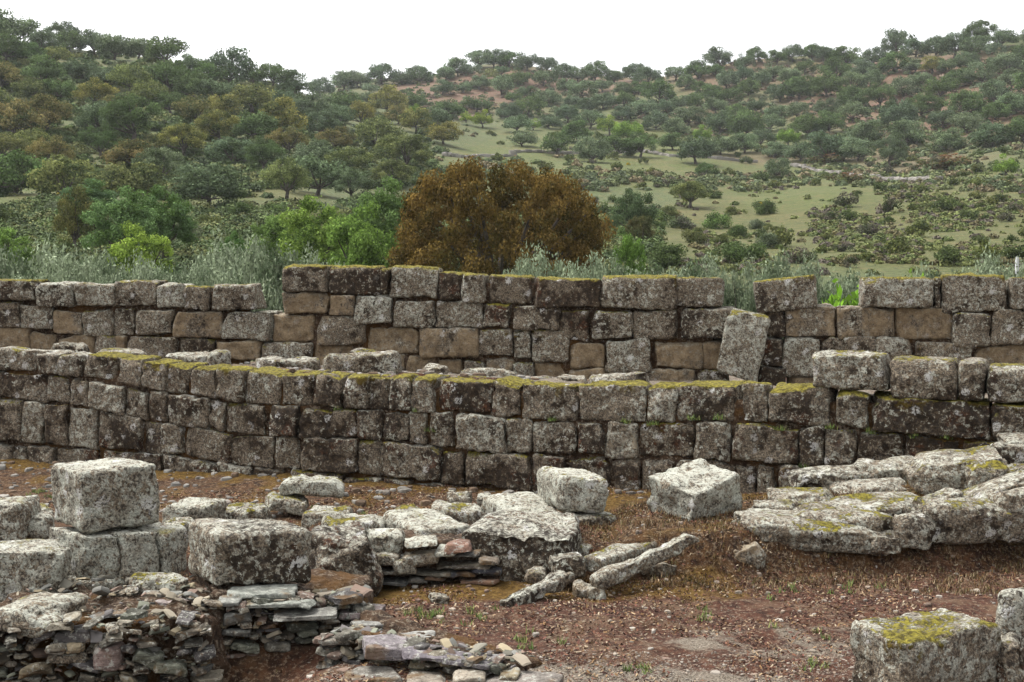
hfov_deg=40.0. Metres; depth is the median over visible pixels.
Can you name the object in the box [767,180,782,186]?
scrub bush
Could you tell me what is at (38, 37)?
holm oak
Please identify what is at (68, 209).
holm oak
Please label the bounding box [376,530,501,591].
drystone wall
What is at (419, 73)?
holm oak
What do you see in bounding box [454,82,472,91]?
holm oak
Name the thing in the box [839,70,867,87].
holm oak
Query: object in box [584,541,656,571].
stone beam
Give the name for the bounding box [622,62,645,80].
holm oak
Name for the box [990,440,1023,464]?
boulder
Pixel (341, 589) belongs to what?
rubble wall
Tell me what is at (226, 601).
slate slab
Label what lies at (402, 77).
holm oak
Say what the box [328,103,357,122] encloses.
holm oak
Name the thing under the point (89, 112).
holm oak
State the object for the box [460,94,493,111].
holm oak
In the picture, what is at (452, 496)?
boulder
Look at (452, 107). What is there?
holm oak
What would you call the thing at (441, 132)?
holm oak
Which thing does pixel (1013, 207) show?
scrub bush
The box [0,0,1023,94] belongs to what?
sky
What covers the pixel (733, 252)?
thicket bush
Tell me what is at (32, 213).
undergrowth
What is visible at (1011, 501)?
boulder
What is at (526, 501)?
flat slab
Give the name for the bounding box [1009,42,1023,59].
holm oak
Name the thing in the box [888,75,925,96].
holm oak
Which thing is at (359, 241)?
leafy tree
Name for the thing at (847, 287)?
silvery bush
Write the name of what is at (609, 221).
scrub bush
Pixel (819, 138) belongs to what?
holm oak
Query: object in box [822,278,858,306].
weed
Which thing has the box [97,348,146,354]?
boulder
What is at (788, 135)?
leafy tree
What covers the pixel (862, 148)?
holm oak
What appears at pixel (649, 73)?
holm oak
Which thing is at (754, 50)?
holm oak
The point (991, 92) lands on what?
holm oak
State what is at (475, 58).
holm oak
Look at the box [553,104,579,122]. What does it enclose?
holm oak
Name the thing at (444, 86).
holm oak
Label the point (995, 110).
holm oak
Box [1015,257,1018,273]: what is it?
fence post
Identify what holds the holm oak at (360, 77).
on the hillside
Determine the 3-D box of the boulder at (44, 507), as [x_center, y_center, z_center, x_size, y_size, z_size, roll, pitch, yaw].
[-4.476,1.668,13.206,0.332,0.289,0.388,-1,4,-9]
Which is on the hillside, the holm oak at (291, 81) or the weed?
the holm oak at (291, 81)
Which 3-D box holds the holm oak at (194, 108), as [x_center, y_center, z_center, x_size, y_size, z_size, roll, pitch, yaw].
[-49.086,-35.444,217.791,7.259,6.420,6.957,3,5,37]
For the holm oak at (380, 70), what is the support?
on the hillside
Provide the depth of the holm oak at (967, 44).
384.37 m
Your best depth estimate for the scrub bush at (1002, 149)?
225.83 m
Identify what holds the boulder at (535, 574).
on the ground at (298, 663)
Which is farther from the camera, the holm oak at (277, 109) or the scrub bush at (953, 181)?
the holm oak at (277, 109)
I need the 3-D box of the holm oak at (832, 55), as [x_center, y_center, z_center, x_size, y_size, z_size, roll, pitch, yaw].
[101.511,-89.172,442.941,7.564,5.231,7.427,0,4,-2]
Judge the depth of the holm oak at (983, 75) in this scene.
351.12 m
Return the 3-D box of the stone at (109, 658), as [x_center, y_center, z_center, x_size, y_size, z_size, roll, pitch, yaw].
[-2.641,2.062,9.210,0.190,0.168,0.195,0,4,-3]
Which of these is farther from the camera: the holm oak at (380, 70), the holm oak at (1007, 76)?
the holm oak at (380, 70)
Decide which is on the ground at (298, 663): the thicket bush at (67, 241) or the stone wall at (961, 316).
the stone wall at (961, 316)
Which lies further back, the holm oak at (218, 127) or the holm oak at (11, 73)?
the holm oak at (11, 73)
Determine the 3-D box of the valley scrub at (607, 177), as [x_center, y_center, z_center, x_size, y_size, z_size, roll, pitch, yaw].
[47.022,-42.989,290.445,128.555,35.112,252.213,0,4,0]
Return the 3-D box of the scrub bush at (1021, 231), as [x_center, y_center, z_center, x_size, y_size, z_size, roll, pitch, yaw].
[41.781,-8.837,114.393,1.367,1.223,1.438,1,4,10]
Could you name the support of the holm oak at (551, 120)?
on the hillside
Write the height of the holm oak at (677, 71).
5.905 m
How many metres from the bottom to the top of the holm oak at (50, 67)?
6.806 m
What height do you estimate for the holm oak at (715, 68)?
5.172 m
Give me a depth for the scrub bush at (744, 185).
204.41 m
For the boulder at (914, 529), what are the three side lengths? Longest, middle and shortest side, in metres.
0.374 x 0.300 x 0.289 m
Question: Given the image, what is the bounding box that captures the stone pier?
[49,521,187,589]
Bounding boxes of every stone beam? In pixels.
[499,570,574,606]
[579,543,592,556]
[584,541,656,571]
[589,533,698,588]
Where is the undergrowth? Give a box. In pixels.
[0,43,667,275]
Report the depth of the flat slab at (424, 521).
12.09 m
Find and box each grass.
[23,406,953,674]
[26,479,1023,681]
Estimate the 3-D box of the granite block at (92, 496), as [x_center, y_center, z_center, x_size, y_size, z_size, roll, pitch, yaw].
[-3.187,1.192,11.009,0.624,0.510,0.690,-3,5,-38]
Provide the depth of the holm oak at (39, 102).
191.96 m
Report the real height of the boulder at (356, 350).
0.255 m
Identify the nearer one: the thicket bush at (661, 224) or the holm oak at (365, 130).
the thicket bush at (661, 224)
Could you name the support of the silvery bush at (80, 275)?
on the hillside
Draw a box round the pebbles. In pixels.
[287,515,1023,681]
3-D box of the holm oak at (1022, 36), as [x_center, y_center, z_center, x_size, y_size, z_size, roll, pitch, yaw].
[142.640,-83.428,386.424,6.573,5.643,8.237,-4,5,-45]
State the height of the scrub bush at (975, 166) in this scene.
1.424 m
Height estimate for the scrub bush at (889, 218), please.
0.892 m
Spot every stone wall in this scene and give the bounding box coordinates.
[0,278,282,363]
[0,346,1023,493]
[261,264,735,380]
[758,272,1023,392]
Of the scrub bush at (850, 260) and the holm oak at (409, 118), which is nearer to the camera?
the scrub bush at (850, 260)
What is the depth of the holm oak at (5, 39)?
254.61 m
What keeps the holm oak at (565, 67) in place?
on the hillside
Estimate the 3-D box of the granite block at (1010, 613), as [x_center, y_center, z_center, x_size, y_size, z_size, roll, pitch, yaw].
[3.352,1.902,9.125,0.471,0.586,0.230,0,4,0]
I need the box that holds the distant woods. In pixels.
[361,42,1006,91]
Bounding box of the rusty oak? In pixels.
[384,154,619,282]
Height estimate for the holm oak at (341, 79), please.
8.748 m
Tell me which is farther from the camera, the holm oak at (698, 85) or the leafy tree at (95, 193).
the holm oak at (698, 85)
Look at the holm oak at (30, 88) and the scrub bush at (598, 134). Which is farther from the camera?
the scrub bush at (598, 134)
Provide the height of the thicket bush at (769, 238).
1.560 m
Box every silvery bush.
[0,240,46,278]
[0,266,42,279]
[10,232,100,281]
[51,247,120,283]
[65,241,158,283]
[119,251,178,281]
[144,255,222,283]
[165,256,237,285]
[188,228,270,361]
[224,222,304,341]
[292,242,344,265]
[503,240,541,277]
[529,243,588,277]
[569,244,630,280]
[627,256,688,276]
[677,241,734,303]
[710,251,764,312]
[748,242,833,358]
[818,260,885,305]
[902,255,940,277]
[951,238,1021,279]
[1010,254,1023,277]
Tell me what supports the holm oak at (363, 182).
on the hillside
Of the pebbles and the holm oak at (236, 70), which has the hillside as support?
the holm oak at (236, 70)
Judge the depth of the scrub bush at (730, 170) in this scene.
252.41 m
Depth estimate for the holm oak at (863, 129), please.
290.31 m
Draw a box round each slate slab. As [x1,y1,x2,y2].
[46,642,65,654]
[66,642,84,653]
[88,609,126,618]
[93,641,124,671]
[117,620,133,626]
[142,590,182,597]
[155,596,187,605]
[219,595,242,606]
[227,583,297,598]
[246,595,315,609]
[273,605,338,622]
[320,632,349,645]
[337,604,385,619]
[344,666,402,681]
[350,619,382,627]
[362,634,406,661]
[401,630,434,640]
[402,644,462,662]
[407,671,446,681]
[442,651,502,669]
[452,668,485,681]
[486,671,563,681]
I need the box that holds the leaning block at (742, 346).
[717,308,770,381]
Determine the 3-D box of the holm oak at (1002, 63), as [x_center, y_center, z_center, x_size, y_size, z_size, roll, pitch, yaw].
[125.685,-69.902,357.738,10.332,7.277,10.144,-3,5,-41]
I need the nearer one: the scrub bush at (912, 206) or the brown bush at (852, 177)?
the scrub bush at (912, 206)
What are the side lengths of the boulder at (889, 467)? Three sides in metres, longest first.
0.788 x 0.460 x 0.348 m
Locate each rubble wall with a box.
[0,574,235,681]
[192,568,375,658]
[312,609,542,680]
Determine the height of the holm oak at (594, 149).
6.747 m
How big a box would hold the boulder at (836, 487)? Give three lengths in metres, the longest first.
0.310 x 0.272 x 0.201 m
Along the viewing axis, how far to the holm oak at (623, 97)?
405.25 m
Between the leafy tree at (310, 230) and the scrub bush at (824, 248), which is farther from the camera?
the scrub bush at (824, 248)
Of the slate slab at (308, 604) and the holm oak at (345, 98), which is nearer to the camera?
the slate slab at (308, 604)
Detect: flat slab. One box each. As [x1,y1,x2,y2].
[383,508,469,534]
[481,491,556,512]
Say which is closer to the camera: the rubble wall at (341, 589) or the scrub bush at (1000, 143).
the rubble wall at (341, 589)
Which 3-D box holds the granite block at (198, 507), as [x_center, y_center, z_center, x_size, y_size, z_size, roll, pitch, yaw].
[-2.753,1.558,12.233,0.540,0.391,0.496,0,4,0]
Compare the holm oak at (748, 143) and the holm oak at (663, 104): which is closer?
the holm oak at (748, 143)
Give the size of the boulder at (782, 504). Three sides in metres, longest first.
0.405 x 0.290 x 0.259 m
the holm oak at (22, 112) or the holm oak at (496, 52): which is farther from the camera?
the holm oak at (496, 52)
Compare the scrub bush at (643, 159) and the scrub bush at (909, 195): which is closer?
the scrub bush at (909, 195)
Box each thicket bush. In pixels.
[0,204,18,221]
[23,235,38,245]
[44,199,57,210]
[57,236,82,249]
[169,224,202,241]
[195,214,222,223]
[200,207,215,212]
[226,201,254,213]
[264,201,289,213]
[332,204,346,212]
[614,226,641,241]
[644,241,687,267]
[651,220,668,230]
[659,204,679,216]
[666,216,693,228]
[681,227,709,242]
[701,210,733,228]
[708,233,729,244]
[709,239,768,262]
[723,206,738,214]
[727,223,751,238]
[747,218,765,229]
[751,198,778,214]
[755,232,778,247]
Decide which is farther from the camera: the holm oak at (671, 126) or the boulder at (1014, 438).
the holm oak at (671, 126)
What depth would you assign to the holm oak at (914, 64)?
384.61 m
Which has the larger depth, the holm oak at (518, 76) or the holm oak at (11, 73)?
the holm oak at (518, 76)
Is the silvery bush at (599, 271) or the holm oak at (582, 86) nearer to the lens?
the silvery bush at (599, 271)
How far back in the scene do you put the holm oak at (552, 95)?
427.97 m
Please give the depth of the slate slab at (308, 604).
9.66 m
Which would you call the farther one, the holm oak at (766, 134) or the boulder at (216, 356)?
the holm oak at (766, 134)
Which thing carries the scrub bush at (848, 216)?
on the hillside
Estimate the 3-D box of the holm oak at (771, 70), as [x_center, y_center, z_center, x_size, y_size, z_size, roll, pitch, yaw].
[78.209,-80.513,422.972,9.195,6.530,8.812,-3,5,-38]
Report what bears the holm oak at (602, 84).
on the hillside
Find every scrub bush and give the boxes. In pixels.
[492,151,502,160]
[536,160,554,169]
[581,181,591,189]
[586,159,595,163]
[592,131,604,137]
[595,200,613,212]
[600,214,619,229]
[606,151,618,159]
[608,195,620,201]
[610,161,622,169]
[633,182,647,188]
[638,156,648,163]
[646,166,656,174]
[655,212,674,221]
[662,176,678,185]
[669,214,695,229]
[692,253,720,265]
[708,189,723,198]
[722,167,735,174]
[738,182,748,189]
[739,156,754,163]
[751,227,766,237]
[753,169,769,180]
[763,224,774,230]
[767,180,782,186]
[769,223,794,245]
[781,246,817,263]
[812,178,821,185]
[815,243,829,252]
[816,210,836,219]
[819,172,833,177]
[819,231,833,238]
[832,240,853,251]
[833,177,850,182]
[833,191,858,206]
[835,208,861,220]
[842,256,859,267]
[851,189,862,195]
[855,223,879,234]
[860,251,880,259]
[864,160,874,166]
[873,182,890,191]
[875,196,901,212]
[881,236,913,253]
[882,164,893,171]
[884,215,895,222]
[900,220,932,237]
[904,192,915,198]
[905,154,916,160]
[906,203,921,209]
[909,164,920,170]
[912,183,930,192]
[919,196,929,201]
[928,194,959,210]
[930,155,940,162]
[933,244,962,265]
[945,176,959,184]
[956,169,970,175]
[959,206,978,218]
[966,177,988,184]
[967,190,986,198]
[970,164,985,170]
[971,233,990,243]
[971,237,1002,258]
[972,148,984,154]
[974,202,985,207]
[981,142,997,147]
[984,191,1007,203]
[994,140,1006,145]
[996,211,1015,221]
[997,146,1009,152]
[998,173,1016,185]
[998,243,1023,259]
[1002,234,1018,242]
[1004,201,1023,210]
[1016,226,1023,237]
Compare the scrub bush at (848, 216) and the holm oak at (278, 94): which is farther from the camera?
the holm oak at (278, 94)
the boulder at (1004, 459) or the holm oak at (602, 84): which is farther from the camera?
the holm oak at (602, 84)
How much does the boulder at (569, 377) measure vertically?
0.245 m
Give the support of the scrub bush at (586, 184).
on the hillside
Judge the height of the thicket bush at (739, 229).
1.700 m
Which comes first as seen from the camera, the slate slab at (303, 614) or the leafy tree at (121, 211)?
the slate slab at (303, 614)
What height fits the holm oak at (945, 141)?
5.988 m
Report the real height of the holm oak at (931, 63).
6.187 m
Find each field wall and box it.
[442,152,516,157]
[509,149,757,162]
[790,163,942,180]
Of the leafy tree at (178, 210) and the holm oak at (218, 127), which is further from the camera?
the holm oak at (218, 127)
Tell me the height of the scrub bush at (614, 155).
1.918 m
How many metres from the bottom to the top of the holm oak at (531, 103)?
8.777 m
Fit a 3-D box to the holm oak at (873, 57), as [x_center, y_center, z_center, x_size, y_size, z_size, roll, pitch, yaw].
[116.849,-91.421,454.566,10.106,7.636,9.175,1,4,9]
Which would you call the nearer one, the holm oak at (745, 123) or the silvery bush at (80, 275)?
the silvery bush at (80, 275)
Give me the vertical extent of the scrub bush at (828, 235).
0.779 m
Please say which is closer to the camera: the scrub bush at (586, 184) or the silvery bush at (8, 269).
the silvery bush at (8, 269)
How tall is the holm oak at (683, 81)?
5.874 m
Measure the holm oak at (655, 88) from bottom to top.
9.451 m
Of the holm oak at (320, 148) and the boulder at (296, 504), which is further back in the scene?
the holm oak at (320, 148)
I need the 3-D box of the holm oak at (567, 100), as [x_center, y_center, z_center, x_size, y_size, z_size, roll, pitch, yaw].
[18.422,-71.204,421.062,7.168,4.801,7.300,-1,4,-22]
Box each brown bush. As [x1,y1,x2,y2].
[807,153,846,163]
[824,171,865,181]
[915,153,972,169]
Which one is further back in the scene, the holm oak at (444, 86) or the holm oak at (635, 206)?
the holm oak at (444, 86)
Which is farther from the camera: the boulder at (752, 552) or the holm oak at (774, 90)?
the holm oak at (774, 90)
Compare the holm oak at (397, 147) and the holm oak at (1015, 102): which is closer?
the holm oak at (397, 147)
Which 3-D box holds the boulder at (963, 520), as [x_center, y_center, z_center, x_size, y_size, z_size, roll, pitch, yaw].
[3.878,1.534,12.048,0.858,0.362,0.425,1,12,1]
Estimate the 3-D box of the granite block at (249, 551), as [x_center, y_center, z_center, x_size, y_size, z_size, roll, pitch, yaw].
[-1.910,1.522,10.219,0.885,0.431,0.502,-1,4,-11]
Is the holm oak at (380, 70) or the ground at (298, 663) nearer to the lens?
the ground at (298, 663)
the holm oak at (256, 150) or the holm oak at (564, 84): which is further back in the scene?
the holm oak at (564, 84)
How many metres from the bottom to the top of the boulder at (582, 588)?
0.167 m
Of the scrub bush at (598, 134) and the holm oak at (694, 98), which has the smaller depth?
the scrub bush at (598, 134)
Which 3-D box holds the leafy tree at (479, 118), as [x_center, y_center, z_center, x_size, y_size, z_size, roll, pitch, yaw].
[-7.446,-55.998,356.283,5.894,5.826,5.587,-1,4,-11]
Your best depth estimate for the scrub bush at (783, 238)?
111.32 m
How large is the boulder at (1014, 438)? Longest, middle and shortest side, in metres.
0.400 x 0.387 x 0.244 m
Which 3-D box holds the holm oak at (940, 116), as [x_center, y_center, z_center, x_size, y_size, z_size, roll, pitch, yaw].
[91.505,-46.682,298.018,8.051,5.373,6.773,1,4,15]
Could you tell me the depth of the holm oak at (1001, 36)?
382.91 m
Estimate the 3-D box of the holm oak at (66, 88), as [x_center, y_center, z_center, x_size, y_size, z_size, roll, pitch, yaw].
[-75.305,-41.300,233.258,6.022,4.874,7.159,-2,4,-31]
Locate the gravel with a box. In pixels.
[319,648,854,681]
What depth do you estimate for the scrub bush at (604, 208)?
151.70 m
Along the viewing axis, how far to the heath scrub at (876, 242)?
130.35 m
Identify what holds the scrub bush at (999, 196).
on the hillside
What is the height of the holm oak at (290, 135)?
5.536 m
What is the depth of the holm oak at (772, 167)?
242.28 m
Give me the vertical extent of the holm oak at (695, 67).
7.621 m
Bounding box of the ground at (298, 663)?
[0,361,1023,681]
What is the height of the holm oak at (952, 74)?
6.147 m
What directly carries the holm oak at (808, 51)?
on the hillside
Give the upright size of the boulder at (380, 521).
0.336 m
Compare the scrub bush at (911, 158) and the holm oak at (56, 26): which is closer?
the scrub bush at (911, 158)
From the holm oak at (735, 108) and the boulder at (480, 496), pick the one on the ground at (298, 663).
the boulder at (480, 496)
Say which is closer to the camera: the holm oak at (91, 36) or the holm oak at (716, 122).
the holm oak at (91, 36)
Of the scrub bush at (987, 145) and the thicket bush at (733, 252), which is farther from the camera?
the scrub bush at (987, 145)
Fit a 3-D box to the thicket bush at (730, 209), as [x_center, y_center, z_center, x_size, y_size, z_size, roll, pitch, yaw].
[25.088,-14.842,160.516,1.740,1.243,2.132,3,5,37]
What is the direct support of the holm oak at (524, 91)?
on the hillside
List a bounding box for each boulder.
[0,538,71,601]
[0,592,88,637]
[27,511,54,538]
[40,503,54,522]
[51,342,89,351]
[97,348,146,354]
[110,584,141,596]
[129,572,193,593]
[162,351,208,362]
[163,517,193,541]
[206,349,231,364]
[226,502,272,518]
[255,356,320,369]
[265,491,308,515]
[278,474,344,497]
[301,505,353,527]
[321,514,378,532]
[322,350,401,373]
[344,513,385,527]
[348,348,375,353]
[366,528,404,552]
[394,504,419,509]
[423,363,447,374]
[428,592,449,603]
[431,499,485,524]
[446,490,471,502]
[459,509,581,586]
[460,368,515,376]
[477,493,490,506]
[524,566,546,583]
[530,376,552,378]
[548,552,585,577]
[557,374,587,383]
[572,579,606,599]
[588,371,649,383]
[640,561,676,576]
[733,507,883,553]
[733,541,765,568]
[751,499,793,509]
[766,487,832,506]
[787,464,873,489]
[796,501,892,531]
[829,482,849,493]
[829,491,917,516]
[841,477,906,493]
[853,455,913,480]
[870,530,901,555]
[892,511,935,550]
[903,445,1003,494]
[912,496,1012,544]
[922,487,963,497]
[961,472,1023,498]
[964,460,1011,488]
[967,453,1007,464]
[989,486,1023,543]
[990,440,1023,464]
[996,432,1023,443]
[996,632,1023,681]
[1007,463,1023,472]
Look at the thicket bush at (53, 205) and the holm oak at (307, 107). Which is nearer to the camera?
the thicket bush at (53, 205)
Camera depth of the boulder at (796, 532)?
11.83 m
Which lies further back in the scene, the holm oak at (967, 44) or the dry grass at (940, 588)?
the holm oak at (967, 44)
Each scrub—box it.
[282,39,1023,119]
[428,109,1023,191]
[665,169,1023,275]
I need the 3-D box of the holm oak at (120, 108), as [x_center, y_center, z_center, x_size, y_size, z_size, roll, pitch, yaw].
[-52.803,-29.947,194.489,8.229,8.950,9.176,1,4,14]
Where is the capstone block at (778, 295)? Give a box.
[753,274,817,313]
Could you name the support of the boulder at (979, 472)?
on the ground at (298, 663)
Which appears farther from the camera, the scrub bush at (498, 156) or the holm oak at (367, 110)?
the holm oak at (367, 110)
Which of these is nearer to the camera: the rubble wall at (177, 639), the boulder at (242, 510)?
the rubble wall at (177, 639)
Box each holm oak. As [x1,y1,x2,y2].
[0,8,12,28]
[0,8,40,42]
[0,30,28,60]
[0,60,28,86]
[0,87,13,103]
[0,97,49,133]
[0,131,32,156]
[0,149,49,195]
[9,40,47,58]
[9,76,51,99]
[12,127,52,148]
[20,54,66,79]
[23,29,63,48]
[23,153,103,194]
[25,134,76,161]
[27,93,74,130]
[40,78,76,97]
[42,20,80,39]
[44,44,75,61]
[51,181,105,247]
[56,29,86,51]
[61,56,99,79]
[71,76,119,101]
[71,100,122,130]
[77,123,120,155]
[79,28,108,55]
[83,63,124,86]
[92,159,169,200]
[93,33,133,59]
[97,93,163,139]
[98,93,136,106]
[100,137,157,165]
[105,63,153,90]
[121,37,150,58]
[126,79,170,105]
[131,146,184,176]
[143,59,191,92]
[144,35,190,62]
[148,90,191,113]
[151,123,209,155]
[170,92,216,120]
[170,161,251,205]
[171,71,214,97]
[174,53,203,69]
[187,60,229,80]
[193,108,240,140]
[197,77,235,99]
[201,135,263,161]
[203,92,244,115]
[205,45,257,82]
[230,109,278,137]
[231,82,276,111]
[240,67,265,82]
[243,134,285,168]
[251,62,289,85]
[258,156,313,198]
[260,94,309,131]
[264,125,311,150]
[272,86,297,100]
[274,68,314,92]
[286,91,334,116]
[289,152,348,195]
[290,137,334,159]
[301,108,342,131]
[309,76,336,95]
[314,125,358,149]
[321,146,374,171]
[323,89,365,110]
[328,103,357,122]
[330,70,357,89]
[332,167,375,196]
[346,70,371,87]
[349,99,375,122]
[355,114,406,144]
[359,91,375,101]
[366,63,399,84]
[367,84,408,112]
[367,133,432,164]
[368,158,419,187]
[380,103,413,124]
[390,71,414,84]
[397,107,431,131]
[403,65,433,82]
[404,91,426,105]
[420,107,453,124]
[423,120,463,144]
[429,79,455,94]
[431,98,465,115]
[434,66,456,80]
[444,56,467,76]
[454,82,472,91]
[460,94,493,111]
[464,49,493,69]
[468,75,491,89]
[479,48,505,67]
[489,73,514,94]
[493,65,511,75]
[494,102,524,117]
[496,50,523,67]
[501,113,533,131]
[504,89,523,101]
[506,129,540,145]
[508,67,534,83]
[512,52,541,70]
[513,94,547,116]
[516,86,537,96]
[531,69,558,85]
[535,89,562,103]
[536,56,558,71]
[538,114,562,128]
[539,131,574,154]
[550,62,577,78]
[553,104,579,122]
[556,78,575,91]
[558,118,595,141]
[561,95,583,105]
[566,67,586,80]
[567,78,600,96]
[569,109,606,128]
[570,134,611,160]
[576,97,600,109]
[583,59,610,79]
[587,91,619,109]
[593,76,612,91]
[602,134,637,153]
[604,69,625,82]
[610,105,636,119]
[610,188,658,227]
[611,81,630,92]
[613,90,635,104]
[621,131,657,157]
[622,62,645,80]
[624,215,655,241]
[625,99,658,113]
[627,80,651,94]
[630,66,665,82]
[639,77,676,102]
[641,108,673,129]
[652,98,675,113]
[656,131,683,149]
[660,116,690,133]
[664,66,686,80]
[669,95,693,107]
[669,180,710,207]
[670,106,706,125]
[675,74,698,89]
[675,135,715,163]
[683,59,710,78]
[685,91,709,106]
[690,81,711,91]
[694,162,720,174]
[700,84,722,98]
[700,108,730,133]
[701,46,734,66]
[701,97,727,112]
[703,63,725,75]
[707,136,739,154]
[715,68,740,88]
[715,86,746,102]
[723,103,749,116]
[726,109,764,134]
[731,133,760,152]
[732,53,756,67]
[734,77,761,95]
[735,64,754,80]
[745,45,768,63]
[745,97,767,111]
[745,127,777,144]
[748,71,772,85]
[757,62,787,78]
[761,113,787,129]
[761,141,788,157]
[764,49,788,64]
[764,105,788,116]
[764,157,792,176]
[766,82,795,101]
[776,67,804,81]
[779,74,814,99]
[781,42,805,61]
[781,141,813,160]
[784,102,813,116]
[786,112,827,133]
[794,60,818,74]
[797,129,852,157]
[799,42,823,58]
[807,72,845,96]
[811,45,833,60]
[811,97,841,113]
[813,109,847,131]
[817,57,851,76]
[823,50,845,59]
[832,45,862,65]
[835,84,867,106]
[835,100,872,122]
[838,135,877,160]
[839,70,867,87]
[844,119,886,139]
[850,57,873,74]
[860,45,885,63]
[860,69,887,87]
[861,81,896,106]
[867,65,890,74]
[872,134,908,167]
[876,50,909,71]
[876,98,920,126]
[880,28,916,53]
[886,118,927,145]
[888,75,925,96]
[897,38,931,56]
[901,58,923,71]
[905,92,948,115]
[908,71,933,82]
[917,34,946,55]
[918,55,944,73]
[921,75,961,96]
[924,108,958,128]
[926,126,967,151]
[934,31,971,58]
[934,58,959,71]
[942,88,991,114]
[943,67,972,86]
[948,110,983,132]
[951,50,981,67]
[958,35,990,52]
[961,19,998,48]
[963,61,998,82]
[967,120,1018,147]
[976,78,1014,101]
[977,100,1011,119]
[985,52,1022,72]
[986,28,1021,47]
[995,92,1023,114]
[996,67,1020,87]
[1004,115,1023,142]
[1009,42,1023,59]
[1012,71,1023,91]
[1019,29,1023,41]
[1019,59,1023,70]
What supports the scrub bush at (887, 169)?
on the hillside
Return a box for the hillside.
[0,40,1023,361]
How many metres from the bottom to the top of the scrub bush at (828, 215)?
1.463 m
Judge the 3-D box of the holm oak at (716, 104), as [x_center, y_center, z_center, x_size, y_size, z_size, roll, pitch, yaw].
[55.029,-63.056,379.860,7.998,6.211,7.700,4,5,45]
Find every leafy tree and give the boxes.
[0,226,35,271]
[54,177,118,213]
[78,185,158,267]
[104,220,174,277]
[133,184,200,259]
[219,230,248,265]
[245,213,302,255]
[271,194,348,264]
[324,199,399,267]
[353,175,409,256]
[408,103,419,111]
[459,110,471,122]
[470,109,494,127]
[526,118,540,129]
[595,114,619,135]
[609,120,643,137]
[612,232,646,274]
[692,124,712,139]
[775,128,801,145]
[992,153,1019,175]
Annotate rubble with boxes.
[0,362,648,517]
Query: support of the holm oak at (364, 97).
on the hillside
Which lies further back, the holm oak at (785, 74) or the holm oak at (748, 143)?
the holm oak at (785, 74)
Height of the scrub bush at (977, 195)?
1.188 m
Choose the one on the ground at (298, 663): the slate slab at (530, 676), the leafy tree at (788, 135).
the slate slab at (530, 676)
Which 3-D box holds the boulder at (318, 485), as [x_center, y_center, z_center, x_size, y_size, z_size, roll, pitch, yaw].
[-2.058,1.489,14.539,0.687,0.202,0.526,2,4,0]
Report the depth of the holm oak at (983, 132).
258.58 m
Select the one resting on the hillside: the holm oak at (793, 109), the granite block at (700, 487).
the holm oak at (793, 109)
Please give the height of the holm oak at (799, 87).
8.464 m
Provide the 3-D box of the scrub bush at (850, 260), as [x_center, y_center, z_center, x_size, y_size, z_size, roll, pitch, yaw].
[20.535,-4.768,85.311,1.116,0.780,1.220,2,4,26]
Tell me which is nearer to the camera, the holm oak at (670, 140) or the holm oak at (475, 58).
the holm oak at (670, 140)
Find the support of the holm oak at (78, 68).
on the hillside
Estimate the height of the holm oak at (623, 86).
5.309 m
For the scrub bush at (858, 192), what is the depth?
168.32 m
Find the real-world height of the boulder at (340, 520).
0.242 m
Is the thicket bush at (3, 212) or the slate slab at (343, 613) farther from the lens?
the thicket bush at (3, 212)
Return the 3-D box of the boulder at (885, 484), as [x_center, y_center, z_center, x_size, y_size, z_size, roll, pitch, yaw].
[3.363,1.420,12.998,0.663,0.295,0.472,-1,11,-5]
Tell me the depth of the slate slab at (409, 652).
8.96 m
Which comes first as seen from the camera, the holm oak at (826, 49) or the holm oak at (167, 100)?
the holm oak at (167, 100)
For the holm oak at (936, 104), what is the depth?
317.44 m
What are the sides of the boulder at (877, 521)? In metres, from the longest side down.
0.886 x 0.564 x 0.322 m
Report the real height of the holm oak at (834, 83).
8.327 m
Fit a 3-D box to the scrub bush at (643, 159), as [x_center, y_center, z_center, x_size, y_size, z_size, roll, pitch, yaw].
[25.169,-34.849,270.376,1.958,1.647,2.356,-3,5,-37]
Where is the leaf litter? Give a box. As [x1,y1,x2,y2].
[1,485,1023,681]
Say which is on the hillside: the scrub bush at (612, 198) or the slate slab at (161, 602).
the scrub bush at (612, 198)
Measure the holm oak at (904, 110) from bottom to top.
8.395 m
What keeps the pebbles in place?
on the ground at (298, 663)
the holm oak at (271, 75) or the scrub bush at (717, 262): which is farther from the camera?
the holm oak at (271, 75)
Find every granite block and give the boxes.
[0,495,40,540]
[51,458,159,533]
[162,497,227,542]
[188,518,311,585]
[309,521,382,596]
[537,466,608,512]
[562,511,616,525]
[647,458,742,520]
[850,608,1000,681]
[995,587,1023,653]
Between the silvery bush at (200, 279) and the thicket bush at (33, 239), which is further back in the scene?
the thicket bush at (33, 239)
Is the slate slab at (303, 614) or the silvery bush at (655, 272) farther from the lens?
the silvery bush at (655, 272)
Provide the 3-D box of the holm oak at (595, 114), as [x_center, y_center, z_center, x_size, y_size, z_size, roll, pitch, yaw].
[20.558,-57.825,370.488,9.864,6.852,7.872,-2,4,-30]
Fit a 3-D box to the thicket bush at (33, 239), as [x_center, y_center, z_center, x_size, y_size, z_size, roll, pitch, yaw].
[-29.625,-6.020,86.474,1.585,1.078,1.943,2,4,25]
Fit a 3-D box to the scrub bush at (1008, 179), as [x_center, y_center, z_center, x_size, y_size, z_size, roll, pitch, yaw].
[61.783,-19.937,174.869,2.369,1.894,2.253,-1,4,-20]
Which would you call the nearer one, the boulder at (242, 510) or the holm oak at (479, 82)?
the boulder at (242, 510)

